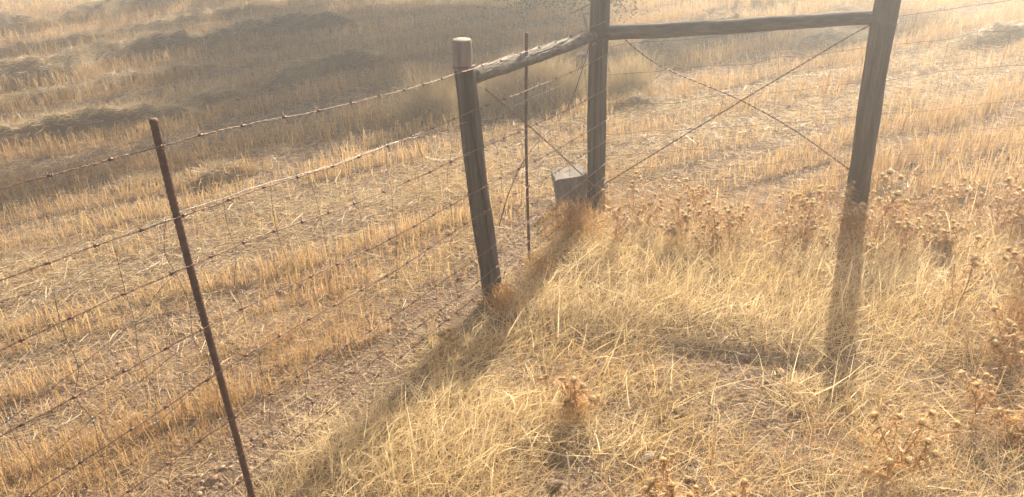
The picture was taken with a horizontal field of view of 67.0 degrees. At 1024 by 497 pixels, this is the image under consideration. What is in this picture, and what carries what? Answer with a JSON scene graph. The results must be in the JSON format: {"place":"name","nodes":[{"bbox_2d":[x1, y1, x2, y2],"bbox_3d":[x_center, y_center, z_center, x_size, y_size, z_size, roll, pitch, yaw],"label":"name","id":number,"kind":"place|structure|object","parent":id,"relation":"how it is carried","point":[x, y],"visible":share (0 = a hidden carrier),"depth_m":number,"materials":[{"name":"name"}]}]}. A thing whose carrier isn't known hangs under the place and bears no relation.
{"place":"outdoors","nodes":[
{"label":"outdoors","id":0,"kind":"place"},
{"bbox_2d":[0,0,1023,496],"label":"ground","id":1,"kind":"structure","parent":0,"point":[942,374],"depth_m":3.29,"materials":[{"name":"soil"}]},
{"bbox_2d":[0,5,66,37],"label":"straw windrow","id":2,"kind":"object","parent":1,"relation":"on","point":[8,18],"visible":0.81,"depth_m":8.84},
{"bbox_2d":[0,94,215,150],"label":"straw windrow","id":3,"kind":"object","parent":1,"relation":"on","point":[79,119],"visible":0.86,"depth_m":5.37,"materials":[{"name":"plant"}]},
{"bbox_2d":[0,53,225,108],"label":"straw windrow","id":4,"kind":"object","parent":1,"relation":"on","point":[114,75],"visible":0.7,"depth_m":6.43,"materials":[{"name":"plant"}]},
{"bbox_2d":[49,0,186,25],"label":"straw windrow","id":5,"kind":"object","parent":1,"relation":"on","point":[92,6],"visible":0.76,"depth_m":9.44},
{"bbox_2d":[0,0,277,58],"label":"straw windrow","id":6,"kind":"object","parent":1,"relation":"on","point":[184,18],"visible":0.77,"depth_m":8.48,"materials":[{"name":"plant"}]},
{"bbox_2d":[101,163,180,191],"bbox_3d":[-2.143,-0.414,4.507,0.451,0.182,0.299,-9,28,-12],"label":"straw windrow","id":7,"kind":"object","parent":1,"relation":"on","point":[155,175],"visible":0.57,"depth_m":4.49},
{"bbox_2d":[0,7,362,94],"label":"straw windrow","id":8,"kind":"object","parent":1,"relation":"on","point":[153,42],"visible":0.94,"depth_m":7.40,"materials":[{"name":"plant"}]},
{"bbox_2d":[149,117,255,496],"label":"steel post","id":9,"kind":"object","parent":1,"relation":"on","point":[175,209],"visible":0.98,"depth_m":1.92,"materials":[{"name":"metal"}]},
{"bbox_2d":[0,20,606,189],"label":"barbed wire","id":10,"kind":"object","parent":9,"relation":"attached to","point":[198,135],"visible":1,"depth_m":1.95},
{"bbox_2d":[0,54,606,280],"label":"barbed wire","id":11,"kind":"object","parent":9,"relation":"attached to","point":[185,215],"visible":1,"depth_m":2.00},
{"bbox_2d":[168,79,255,109],"bbox_3d":[-2.334,-1.191,5.995,0.368,0.256,0.841,17,33,33],"label":"straw windrow","id":12,"kind":"object","parent":1,"relation":"on","point":[214,94],"visible":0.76,"depth_m":5.95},
{"bbox_2d":[174,147,271,191],"bbox_3d":[-1.670,-0.431,4.490,0.574,0.237,0.337,-14,30,-22],"label":"straw windrow","id":13,"kind":"object","parent":1,"relation":"on","point":[216,172],"visible":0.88,"depth_m":4.45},
{"bbox_2d":[247,44,399,91],"bbox_3d":[-1.624,-1.627,6.662,1.509,0.297,0.566,-24,34,-36],"label":"straw windrow","id":14,"kind":"object","parent":1,"relation":"on","point":[293,71],"visible":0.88,"depth_m":6.61,"materials":[{"name":"plant"}]},
{"bbox_2d":[371,55,479,129],"bbox_3d":[-0.582,-1.099,5.321,0.797,0.460,0.686,-13,29,-19],"label":"grass clump","id":15,"kind":"object","parent":1,"relation":"on","point":[428,102],"visible":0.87,"depth_m":5.24,"materials":[{"name":"plant"}]},
{"bbox_2d":[435,326,459,352],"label":"dry thistle","id":16,"kind":"object","parent":1,"relation":"on","point":[446,335],"visible":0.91,"depth_m":2.84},
{"bbox_2d":[456,272,464,280],"bbox_3d":[-0.226,0.127,3.381,0.032,0.043,0.045,-3,26,27],"label":"stone","id":17,"kind":"object","parent":1,"relation":"on","point":[461,276],"visible":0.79,"depth_m":3.37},
{"bbox_2d":[452,37,502,305],"bbox_3d":[-0.120,-0.232,2.958,0.144,1.129,0.088,-2,27,0],"label":"wooden post","id":18,"kind":"object","parent":1,"relation":"on","point":[475,166],"visible":0.87,"depth_m":2.88,"materials":[{"name":"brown wood"}]},
{"bbox_2d":[0,77,586,496],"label":"wire mesh","id":19,"kind":"object","parent":18,"relation":"attached to","point":[192,340],"visible":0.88,"depth_m":2.21,"materials":[{"name":"metal"}]},
{"bbox_2d":[0,120,605,436],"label":"barbed wire","id":20,"kind":"object","parent":18,"relation":"attached to","point":[73,397],"visible":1,"depth_m":2.07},
{"bbox_2d":[0,88,605,351],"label":"barbed wire","id":21,"kind":"object","parent":18,"relation":"attached to","point":[21,340],"visible":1,"depth_m":2.02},
{"bbox_2d":[25,141,604,496],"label":"barbed wire","id":22,"kind":"object","parent":18,"relation":"attached to","point":[206,380],"visible":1,"depth_m":2.17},
{"bbox_2d":[120,163,606,496],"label":"barbed wire","id":23,"kind":"object","parent":18,"relation":"attached to","point":[236,416],"visible":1,"depth_m":2.35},
{"bbox_2d":[185,177,604,496],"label":"barbed wire","id":24,"kind":"object","parent":18,"relation":"attached to","point":[284,423],"visible":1,"depth_m":2.54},
{"bbox_2d":[220,186,604,496],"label":"barbed wire","id":25,"kind":"object","parent":18,"relation":"attached to","point":[327,412],"visible":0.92,"depth_m":2.65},
{"bbox_2d":[452,63,474,68],"bbox_3d":[-0.172,-0.650,2.746,0.084,0.009,0.084,-2,27,0],"label":"tie wire","id":26,"kind":"object","parent":18,"relation":"attached to","point":[462,67],"visible":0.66,"depth_m":2.71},
{"bbox_2d":[475,31,598,82],"bbox_3d":[0.115,-0.797,3.164,0.067,0.103,0.982,14,32,29],"label":"peeling pole","id":27,"kind":"object","parent":18,"relation":"attached to","point":[517,62],"visible":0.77,"depth_m":3.07,"materials":[{"name":"grey wood"}]},
{"bbox_2d":[485,89,594,186],"bbox_3d":[0.155,-0.437,3.282,0.007,0.741,0.954,13,31,27],"label":"brace wire","id":28,"kind":"object","parent":18,"relation":"attached to","point":[538,134],"visible":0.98,"depth_m":3.16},
{"bbox_2d":[499,43,589,225],"bbox_3d":[0.148,-0.519,3.297,0.013,0.575,0.848,13,31,28],"label":"brace wire","id":29,"kind":"object","parent":18,"relation":"attached to","point":[543,136],"visible":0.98,"depth_m":3.28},
{"bbox_2d":[476,278,530,322],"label":"dry bush","id":30,"kind":"object","parent":1,"relation":"on","point":[505,289],"visible":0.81,"depth_m":3.06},
{"bbox_2d":[0,58,1021,496],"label":"pebbles","id":31,"kind":"object","parent":1,"relation":"on","point":[216,478],"visible":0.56,"depth_m":2.69,"materials":[{"name":"stone"}]},
{"bbox_2d":[0,0,1023,496],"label":"wheat stubble","id":32,"kind":"object","parent":1,"relation":"on","point":[536,16],"visible":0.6,"depth_m":4.98,"materials":[{"name":"plant"}]},
{"bbox_2d":[0,0,1023,496],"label":"loose straw","id":33,"kind":"object","parent":1,"relation":"on","point":[296,230],"visible":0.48,"depth_m":3.73,"materials":[{"name":"plant"}]},
{"bbox_2d":[0,113,1023,496],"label":"dry weeds","id":34,"kind":"object","parent":1,"relation":"on","point":[658,219],"visible":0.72,"depth_m":2.80,"materials":[{"name":"plant"}]},
{"bbox_2d":[524,32,530,261],"bbox_3d":[0.068,-0.354,3.266,0.032,1.096,0.013,-2,27,0],"label":"steel post","id":35,"kind":"object","parent":1,"relation":"on","point":[526,138],"visible":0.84,"depth_m":3.22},
{"bbox_2d":[453,37,609,116],"bbox_3d":[0.134,-1.228,5.472,1.178,0.526,0.802,-11,28,-15],"label":"grass clump","id":36,"kind":"object","parent":1,"relation":"on","point":[511,84],"visible":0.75,"depth_m":5.42,"materials":[{"name":"plant"}]},
{"bbox_2d":[514,252,559,284],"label":"dry bush","id":37,"kind":"object","parent":1,"relation":"on","point":[540,264],"visible":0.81,"depth_m":3.33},
{"bbox_2d":[547,479,562,491],"bbox_3d":[0.123,0.687,2.245,0.049,0.030,0.034,-20,29,-4],"label":"stone","id":38,"kind":"object","parent":1,"relation":"on","point":[556,484],"visible":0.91,"depth_m":2.23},
{"bbox_2d":[478,0,648,45],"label":"leafy shrub","id":39,"kind":"object","parent":1,"relation":"on","point":[584,14],"visible":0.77,"depth_m":7.27,"materials":[{"name":"beige plant"}]},
{"bbox_2d":[566,453,569,488],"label":"broken stalk","id":40,"kind":"object","parent":1,"relation":"on","point":[568,472],"visible":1,"depth_m":2.21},
{"bbox_2d":[551,165,586,212],"bbox_3d":[0.293,-0.285,3.935,0.167,0.245,0.142,-7,31,-4],"label":"grey block","id":41,"kind":"object","parent":1,"relation":"on","point":[563,186],"depth_m":3.86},
{"bbox_2d":[531,194,612,249],"bbox_3d":[0.292,-0.128,3.622,0.399,0.230,0.389,-17,31,-26],"label":"dry bush","id":42,"kind":"object","parent":1,"relation":"on","point":[569,222],"visible":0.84,"depth_m":3.61,"materials":[{"name":"plant"}]},
{"bbox_2d":[533,366,611,427],"bbox_3d":[0.186,0.477,2.463,0.205,0.232,0.230,-17,31,-26],"label":"dry thistle","id":43,"kind":"object","parent":1,"relation":"on","point":[566,399],"visible":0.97,"depth_m":2.43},
{"bbox_2d":[576,52,587,94],"bbox_3d":[0.525,-1.294,5.759,0.097,0.323,0.092,-2,27,0],"label":"wooden post","id":44,"kind":"object","parent":1,"relation":"on","point":[579,55],"visible":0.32,"depth_m":5.69,"materials":[{"name":"grey wood"}]},
{"bbox_2d":[586,0,609,212],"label":"wooden post","id":45,"kind":"object","parent":1,"relation":"on","point":[597,71],"visible":0.91,"depth_m":3.68,"materials":[{"name":"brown wood"}]},
{"bbox_2d":[605,11,874,39],"bbox_3d":[0.989,-0.987,3.434,1.144,0.127,0.068,3,28,10],"label":"smooth rail","id":46,"kind":"object","parent":45,"relation":"attached to","point":[707,27],"visible":1,"depth_m":3.41,"materials":[{"name":"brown wood"}]},
{"bbox_2d":[206,178,1023,496],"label":"dry grass","id":47,"kind":"structure","parent":1,"relation":"on","point":[844,314],"depth_m":2.72,"materials":[{"name":"plant"}]},
{"bbox_2d":[599,187,635,242],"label":"dry thistle","id":48,"kind":"object","parent":1,"relation":"on","point":[619,209],"visible":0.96,"depth_m":3.44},
{"bbox_2d":[625,171,651,221],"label":"dry thistle","id":49,"kind":"object","parent":1,"relation":"on","point":[632,184],"visible":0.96,"depth_m":3.71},
{"bbox_2d":[606,43,671,100],"bbox_3d":[0.851,-1.305,5.687,0.684,0.418,0.676,-2,27,0],"label":"grass clump","id":50,"kind":"object","parent":1,"relation":"on","point":[633,80],"visible":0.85,"depth_m":5.68,"materials":[{"name":"plant"}]},
{"bbox_2d":[629,198,650,222],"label":"dry thistle","id":51,"kind":"object","parent":1,"relation":"on","point":[642,206],"visible":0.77,"depth_m":3.75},
{"bbox_2d":[607,84,676,110],"bbox_3d":[0.903,-1.060,5.506,0.653,0.212,0.435,-19,31,-29],"label":"straw windrow","id":52,"kind":"object","parent":1,"relation":"on","point":[641,97],"visible":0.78,"depth_m":5.45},
{"bbox_2d":[640,452,654,461],"bbox_3d":[0.409,0.631,2.332,0.050,0.027,0.023,-24,51,-12],"label":"stone","id":53,"kind":"object","parent":1,"relation":"on","point":[648,455],"visible":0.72,"depth_m":2.32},
{"bbox_2d":[638,177,665,232],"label":"dry thistle","id":54,"kind":"object","parent":1,"relation":"on","point":[649,203],"visible":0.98,"depth_m":3.59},
{"bbox_2d":[656,413,667,420],"bbox_3d":[0.482,0.541,2.486,0.038,0.022,0.030,4,44,23],"label":"stone","id":55,"kind":"object","parent":1,"relation":"on","point":[662,414],"visible":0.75,"depth_m":2.48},
{"bbox_2d":[658,220,677,245],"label":"dry thistle","id":56,"kind":"object","parent":1,"relation":"on","point":[671,230],"visible":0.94,"depth_m":3.46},
{"bbox_2d":[651,177,695,240],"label":"dry thistle","id":57,"kind":"object","parent":1,"relation":"on","point":[678,198],"visible":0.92,"depth_m":3.48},
{"bbox_2d":[633,450,717,496],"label":"dry thistle","id":58,"kind":"object","parent":1,"relation":"on","point":[646,489],"visible":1,"depth_m":2.07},
{"bbox_2d":[675,213,695,250],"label":"dry thistle","id":59,"kind":"object","parent":1,"relation":"on","point":[686,215],"visible":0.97,"depth_m":3.43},
{"bbox_2d":[665,175,712,215],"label":"dry thistle","id":60,"kind":"object","parent":1,"relation":"on","point":[686,191],"visible":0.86,"depth_m":3.82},
{"bbox_2d":[614,10,779,68],"bbox_3d":[1.688,-1.927,6.967,2.098,0.354,0.721,-20,32,-31],"label":"straw windrow","id":61,"kind":"object","parent":1,"relation":"on","point":[663,45],"visible":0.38,"depth_m":6.69,"materials":[{"name":"plant"}]},
{"bbox_2d":[691,185,709,207],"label":"dry thistle","id":62,"kind":"object","parent":1,"relation":"on","point":[697,190],"visible":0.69,"depth_m":3.86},
{"bbox_2d":[689,200,727,244],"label":"dry thistle","id":63,"kind":"object","parent":1,"relation":"on","point":[700,211],"visible":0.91,"depth_m":3.48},
{"bbox_2d":[691,221,726,260],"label":"dry thistle","id":64,"kind":"object","parent":1,"relation":"on","point":[696,237],"visible":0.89,"depth_m":3.39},
{"bbox_2d":[711,422,716,456],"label":"broken stalk","id":65,"kind":"object","parent":1,"relation":"on","point":[714,438],"visible":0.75,"depth_m":2.30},
{"bbox_2d":[715,204,746,261],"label":"dry thistle","id":66,"kind":"object","parent":1,"relation":"on","point":[728,220],"visible":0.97,"depth_m":3.32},
{"bbox_2d":[724,209,744,231],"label":"dry thistle","id":67,"kind":"object","parent":1,"relation":"on","point":[734,216],"visible":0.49,"depth_m":3.62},
{"bbox_2d":[719,475,761,496],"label":"dry thistle","id":68,"kind":"object","parent":1,"relation":"on","point":[743,481],"visible":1,"depth_m":2.05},
{"bbox_2d":[733,205,756,244],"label":"dry thistle","id":69,"kind":"object","parent":1,"relation":"on","point":[747,210],"visible":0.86,"depth_m":3.48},
{"bbox_2d":[769,209,804,258],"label":"dry thistle","id":70,"kind":"object","parent":1,"relation":"on","point":[786,224],"visible":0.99,"depth_m":3.35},
{"bbox_2d":[776,190,797,215],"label":"dry thistle","id":71,"kind":"object","parent":1,"relation":"on","point":[793,196],"visible":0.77,"depth_m":3.78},
{"bbox_2d":[789,193,810,220],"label":"dry thistle","id":72,"kind":"object","parent":1,"relation":"on","point":[804,197],"visible":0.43,"depth_m":3.72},
{"bbox_2d":[786,197,819,250],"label":"dry thistle","id":73,"kind":"object","parent":1,"relation":"on","point":[812,202],"visible":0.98,"depth_m":3.38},
{"bbox_2d":[793,214,824,236],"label":"dry thistle","id":74,"kind":"object","parent":1,"relation":"on","point":[813,222],"visible":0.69,"depth_m":3.58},
{"bbox_2d":[799,193,818,221],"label":"dry thistle","id":75,"kind":"object","parent":1,"relation":"on","point":[802,204],"visible":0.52,"depth_m":3.66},
{"bbox_2d":[810,223,832,255],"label":"dry thistle","id":76,"kind":"object","parent":1,"relation":"on","point":[827,242],"visible":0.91,"depth_m":3.36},
{"bbox_2d":[779,25,868,49],"bbox_3d":[2.878,-1.925,6.966,1.118,0.269,0.635,-2,27,0],"label":"straw windrow","id":77,"kind":"object","parent":1,"relation":"on","point":[829,35],"visible":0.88,"depth_m":6.87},
{"bbox_2d":[815,185,838,211],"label":"dry thistle","id":78,"kind":"object","parent":1,"relation":"on","point":[821,192],"visible":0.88,"depth_m":3.78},
{"bbox_2d":[826,180,857,230],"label":"dry thistle","id":79,"kind":"object","parent":1,"relation":"on","point":[853,183],"visible":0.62,"depth_m":3.53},
{"bbox_2d":[830,185,857,241],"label":"dry thistle","id":80,"kind":"object","parent":1,"relation":"on","point":[847,192],"visible":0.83,"depth_m":3.51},
{"bbox_2d":[838,209,859,244],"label":"dry thistle","id":81,"kind":"object","parent":1,"relation":"on","point":[852,210],"visible":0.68,"depth_m":3.46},
{"bbox_2d":[836,195,878,254],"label":"dry thistle","id":82,"kind":"object","parent":1,"relation":"on","point":[857,216],"visible":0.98,"depth_m":3.40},
{"bbox_2d":[855,237,886,269],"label":"dry thistle","id":83,"kind":"object","parent":1,"relation":"on","point":[868,246],"visible":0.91,"depth_m":3.27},
{"bbox_2d":[844,0,900,224],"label":"wooden post","id":84,"kind":"object","parent":1,"relation":"on","point":[873,81],"visible":0.9,"depth_m":3.43,"materials":[{"name":"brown wood"}]},
{"bbox_2d":[624,39,848,169],"bbox_3d":[1.046,-0.668,3.577,1.058,0.600,0.043,3,28,10],"label":"brace wire","id":85,"kind":"object","parent":84,"relation":"attached to","point":[739,100],"visible":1,"depth_m":3.58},
{"bbox_2d":[604,23,872,183],"bbox_3d":[1.015,-0.653,3.583,1.162,0.807,0.027,3,28,10],"label":"brace wire","id":86,"kind":"object","parent":84,"relation":"attached to","point":[739,101],"visible":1,"depth_m":3.57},
{"bbox_2d":[606,0,1023,198],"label":"wire mesh","id":87,"kind":"object","parent":84,"relation":"attached to","point":[648,167],"visible":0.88,"depth_m":3.59,"materials":[{"name":"metal"}]},
{"bbox_2d":[872,19,898,24],"bbox_3d":[1.593,-0.973,3.309,0.116,0.017,0.116,-2,27,0],"label":"tie wire","id":88,"kind":"object","parent":84,"relation":"attached to","point":[885,23],"visible":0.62,"depth_m":3.27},
{"bbox_2d":[867,190,877,213],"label":"dry thistle","id":89,"kind":"object","parent":1,"relation":"on","point":[870,194],"visible":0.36,"depth_m":3.73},
{"bbox_2d":[857,167,915,242],"bbox_3d":[1.645,-0.146,3.404,0.218,0.461,0.221,-19,39,-16],"label":"dry thistle","id":90,"kind":"object","parent":1,"relation":"on","point":[897,192],"visible":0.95,"depth_m":3.33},
{"bbox_2d":[873,194,916,227],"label":"dry thistle","id":91,"kind":"object","parent":1,"relation":"on","point":[899,208],"visible":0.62,"depth_m":3.58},
{"bbox_2d":[894,198,915,216],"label":"dry thistle","id":92,"kind":"object","parent":1,"relation":"on","point":[900,203],"visible":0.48,"depth_m":3.67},
{"bbox_2d":[885,210,928,260],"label":"dry thistle","id":93,"kind":"object","parent":1,"relation":"on","point":[919,219],"visible":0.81,"depth_m":3.34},
{"bbox_2d":[891,221,922,259],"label":"dry thistle","id":94,"kind":"object","parent":1,"relation":"on","point":[907,226],"visible":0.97,"depth_m":3.27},
{"bbox_2d":[848,398,970,494],"bbox_3d":[1.084,0.574,2.162,0.317,0.272,0.250,-2,31,-2],"label":"dry thistle","id":95,"kind":"object","parent":1,"relation":"on","point":[903,457],"visible":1,"depth_m":2.12,"materials":[{"name":"plant"}]},
{"bbox_2d":[902,186,963,218],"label":"dry thistle","id":96,"kind":"object","parent":1,"relation":"on","point":[927,207],"visible":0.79,"depth_m":3.62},
{"bbox_2d":[923,213,943,250],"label":"dry thistle","id":97,"kind":"object","parent":1,"relation":"on","point":[936,224],"visible":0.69,"depth_m":3.37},
{"bbox_2d":[918,231,952,262],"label":"dry thistle","id":98,"kind":"object","parent":1,"relation":"on","point":[927,241],"visible":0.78,"depth_m":3.31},
{"bbox_2d":[919,222,955,257],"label":"dry thistle","id":99,"kind":"object","parent":1,"relation":"on","point":[936,241],"visible":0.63,"depth_m":3.35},
{"bbox_2d":[925,208,952,236],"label":"dry thistle","id":100,"kind":"object","parent":1,"relation":"on","point":[943,217],"visible":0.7,"depth_m":3.44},
{"bbox_2d":[937,220,964,252],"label":"dry thistle","id":101,"kind":"object","parent":1,"relation":"on","point":[946,242],"visible":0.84,"depth_m":3.30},
{"bbox_2d":[939,177,975,219],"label":"dry thistle","id":102,"kind":"object","parent":1,"relation":"on","point":[951,186],"visible":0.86,"depth_m":3.62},
{"bbox_2d":[939,216,981,261],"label":"dry thistle","id":103,"kind":"object","parent":1,"relation":"on","point":[944,231],"visible":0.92,"depth_m":3.28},
{"bbox_2d":[943,235,1010,312],"bbox_3d":[1.700,0.137,2.862,0.177,0.383,0.187,20,34,25],"label":"dry thistle","id":104,"kind":"object","parent":1,"relation":"on","point":[974,258],"visible":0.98,"depth_m":2.82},
{"bbox_2d":[952,369,1002,429],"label":"dry thistle","id":105,"kind":"object","parent":1,"relation":"on","point":[978,384],"visible":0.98,"depth_m":2.36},
{"bbox_2d":[938,13,1023,53],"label":"straw windrow","id":106,"kind":"object","parent":1,"relation":"on","point":[1002,37],"visible":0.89,"depth_m":6.62,"materials":[{"name":"plant"}]},
{"bbox_2d":[968,180,1001,227],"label":"dry thistle","id":107,"kind":"object","parent":1,"relation":"on","point":[979,205],"visible":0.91,"depth_m":3.56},
{"bbox_2d":[970,291,1023,352],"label":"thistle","id":108,"kind":"object","parent":1,"relation":"on","point":[1019,322],"visible":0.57,"depth_m":2.77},
{"bbox_2d":[974,297,1023,377],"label":"dry thistle","id":109,"kind":"object","parent":1,"relation":"on","point":[998,344],"visible":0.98,"depth_m":2.60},
{"bbox_2d":[986,403,1023,454],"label":"dry thistle","id":110,"kind":"object","parent":1,"relation":"on","point":[1013,419],"visible":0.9,"depth_m":2.32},
{"bbox_2d":[987,184,1023,234],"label":"dry thistle","id":111,"kind":"object","parent":1,"relation":"on","point":[998,208],"visible":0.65,"depth_m":3.48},
{"bbox_2d":[990,186,1023,253],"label":"dry thistle","id":112,"kind":"object","parent":1,"relation":"on","point":[1019,188],"visible":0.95,"depth_m":3.26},
{"bbox_2d":[990,209,1023,231],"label":"dry thistle","id":113,"kind":"object","parent":1,"relation":"on","point":[1005,219],"visible":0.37,"depth_m":3.52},
{"bbox_2d":[995,239,1023,296],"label":"dry thistle","id":114,"kind":"object","parent":1,"relation":"on","point":[1015,253],"visible":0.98,"depth_m":2.98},
{"bbox_2d":[998,151,1023,212],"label":"dry thistle","id":115,"kind":"object","parent":1,"relation":"on","point":[1015,178],"visible":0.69,"depth_m":3.66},
{"bbox_2d":[1005,193,1023,239],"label":"dry thistle","id":116,"kind":"object","parent":1,"relation":"on","point":[1015,209],"visible":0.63,"depth_m":3.42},
{"bbox_2d":[1005,177,1023,226],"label":"dry thistle","id":117,"kind":"object","parent":1,"relation":"on","point":[1013,186],"visible":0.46,"depth_m":3.54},
{"bbox_2d":[1009,222,1023,259],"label":"dry thistle","id":118,"kind":"object","parent":1,"relation":"on","point":[1022,224],"visible":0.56,"depth_m":3.22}
]}

